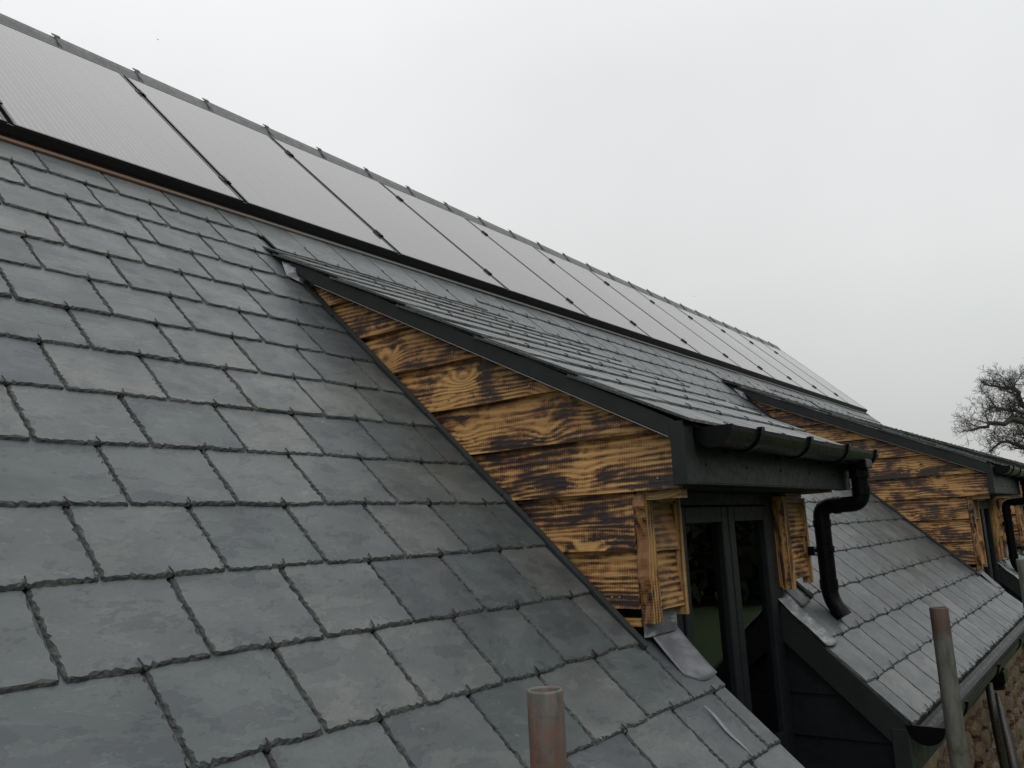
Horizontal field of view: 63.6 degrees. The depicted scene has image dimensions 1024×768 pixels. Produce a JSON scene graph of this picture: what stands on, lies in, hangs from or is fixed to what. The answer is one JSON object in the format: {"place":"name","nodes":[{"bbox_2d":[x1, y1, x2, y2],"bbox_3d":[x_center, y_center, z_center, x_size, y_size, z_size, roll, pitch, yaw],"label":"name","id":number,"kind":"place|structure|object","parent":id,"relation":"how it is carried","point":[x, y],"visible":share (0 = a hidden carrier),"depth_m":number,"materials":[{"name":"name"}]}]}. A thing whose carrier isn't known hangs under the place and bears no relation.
{"place":"outdoors","nodes":[
{"label":"outdoors","id":0,"kind":"place"},
{"bbox_2d":[0,0,1023,462],"label":"sky","id":1,"kind":"structure","parent":0,"point":[838,185],"materials":[{"name":"white"}]},
{"bbox_3d":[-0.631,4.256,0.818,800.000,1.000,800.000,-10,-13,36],"label":"ground","id":2,"kind":"structure","parent":0,"visible":0},
{"bbox_2d":[0,13,1023,767],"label":"house","id":3,"kind":"structure","parent":2,"relation":"on","point":[272,495],"depth_m":2.37,"materials":[{"name":"black stone"}]},
{"bbox_2d":[0,112,10,136],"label":"solar panel","id":4,"kind":"object","parent":3,"relation":"attached to","point":[4,127],"visible":1,"depth_m":2.96,"materials":[{"name":"black"}]},
{"bbox_2d":[0,23,245,212],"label":"solar panel","id":5,"kind":"object","parent":3,"relation":"attached to","point":[58,100],"visible":1,"depth_m":3.63,"materials":[{"name":"black"}]},
{"bbox_2d":[124,75,399,261],"bbox_3d":[-1.409,-1.204,4.561,1.601,0.065,1.008,43,19,33],"label":"solar panel","id":6,"kind":"object","parent":3,"relation":"attached to","point":[263,176],"visible":0.88,"depth_m":4.43,"materials":[{"name":"black"}]},
{"bbox_2d":[271,137,508,296],"bbox_3d":[-0.816,-1.094,5.341,1.601,0.066,1.008,43,19,33],"label":"solar panel","id":7,"kind":"object","parent":3,"relation":"attached to","point":[411,237],"visible":0.9,"depth_m":5.22,"materials":[{"name":"black"}]},
{"bbox_2d":[380,182,589,322],"bbox_3d":[-0.224,-0.984,6.121,1.601,0.065,1.008,43,19,33],"label":"solar panel","id":8,"kind":"object","parent":3,"relation":"attached to","point":[518,280],"visible":0.89,"depth_m":6.02,"materials":[{"name":"black"}]},
{"bbox_2d":[466,218,651,343],"bbox_3d":[0.369,-0.873,6.902,1.601,0.065,1.008,43,19,33],"label":"solar panel","id":9,"kind":"object","parent":3,"relation":"attached to","point":[599,312],"visible":0.89,"depth_m":6.81,"materials":[{"name":"black"}]},
{"bbox_2d":[534,247,700,359],"bbox_3d":[0.961,-0.763,7.682,1.601,0.065,1.008,43,19,33],"label":"solar panel","id":10,"kind":"object","parent":3,"relation":"attached to","point":[660,335],"visible":0.89,"depth_m":7.59,"materials":[{"name":"black"}]},
{"bbox_2d":[589,270,741,372],"bbox_3d":[1.554,-0.653,8.463,1.601,0.065,1.008,43,19,33],"label":"solar panel","id":11,"kind":"object","parent":3,"relation":"attached to","point":[708,352],"visible":0.87,"depth_m":8.38,"materials":[{"name":"black"}]},
{"bbox_2d":[635,289,774,382],"bbox_3d":[2.146,-0.542,9.243,1.601,0.065,1.008,43,19,33],"label":"solar panel","id":12,"kind":"object","parent":3,"relation":"attached to","point":[749,368],"visible":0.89,"depth_m":9.17,"materials":[{"name":"black"}]},
{"bbox_2d":[628,492,796,759],"bbox_3d":[0.710,0.869,2.799,0.078,0.995,1.110,-10,-13,36],"label":"window","id":13,"kind":"structure","parent":3,"relation":"in","point":[733,621],"depth_m":2.90,"materials":[{"name":"black glass"}]},
{"bbox_2d":[675,306,803,392],"bbox_3d":[2.739,-0.432,10.023,1.601,0.066,1.008,43,19,33],"label":"solar panel","id":14,"kind":"object","parent":3,"relation":"attached to","point":[782,379],"visible":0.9,"depth_m":9.94,"materials":[{"name":"black"}]},
{"bbox_2d":[709,320,827,399],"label":"solar panel","id":15,"kind":"object","parent":3,"relation":"attached to","point":[810,389],"visible":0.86,"depth_m":10.73,"materials":[{"name":"black"}]},
{"bbox_2d":[737,332,848,406],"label":"solar panel","id":16,"kind":"object","parent":3,"relation":"attached to","point":[833,397],"visible":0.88,"depth_m":11.51,"materials":[{"name":"black"}]},
{"bbox_2d":[763,343,867,412],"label":"solar panel","id":17,"kind":"object","parent":3,"relation":"attached to","point":[853,404],"visible":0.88,"depth_m":12.30,"materials":[{"name":"black"}]},
{"bbox_2d":[968,498,1000,585],"bbox_3d":[3.709,1.383,6.502,0.078,0.995,1.110,-10,-13,36],"label":"window","id":18,"kind":"structure","parent":3,"relation":"in","point":[992,571],"depth_m":6.76,"materials":[{"name":"black glass"}]},
{"bbox_2d":[1015,505,1023,548],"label":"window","id":19,"kind":"structure","parent":3,"relation":"in","point":[1022,505],"depth_m":8.83,"materials":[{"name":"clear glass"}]},
{"bbox_2d":[527,686,566,767],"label":"scaffold pole","id":20,"kind":"object","parent":2,"relation":"on","point":[546,728],"visible":1,"depth_m":1.06,"materials":[{"name":"grey metal"}]},
{"bbox_2d":[929,606,969,767],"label":"scaffold pole","id":21,"kind":"object","parent":2,"relation":"on","point":[949,691],"visible":1,"depth_m":2.29,"materials":[{"name":"grey metal"}]},
{"bbox_2d":[949,362,1023,456],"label":"oak tree","id":22,"kind":"object","parent":2,"relation":"on","point":[1011,407],"visible":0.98,"depth_m":33.62,"materials":[{"name":"brown plant"}]},
{"bbox_2d":[985,682,1008,767],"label":"scaffold pole","id":23,"kind":"object","parent":2,"relation":"on","point":[996,729],"visible":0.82,"depth_m":4.00,"materials":[{"name":"grey metal"}]},
{"bbox_2d":[995,693,1019,767],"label":"scaffold pole","id":24,"kind":"object","parent":2,"relation":"on","point":[1011,752],"visible":0.65,"depth_m":4.11,"materials":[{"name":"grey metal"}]},
{"bbox_2d":[1016,559,1023,608],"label":"scaffold pole","id":25,"kind":"object","parent":2,"relation":"on","point":[1020,565],"visible":1,"depth_m":3.77,"materials":[{"name":"grey metal"}]}
]}

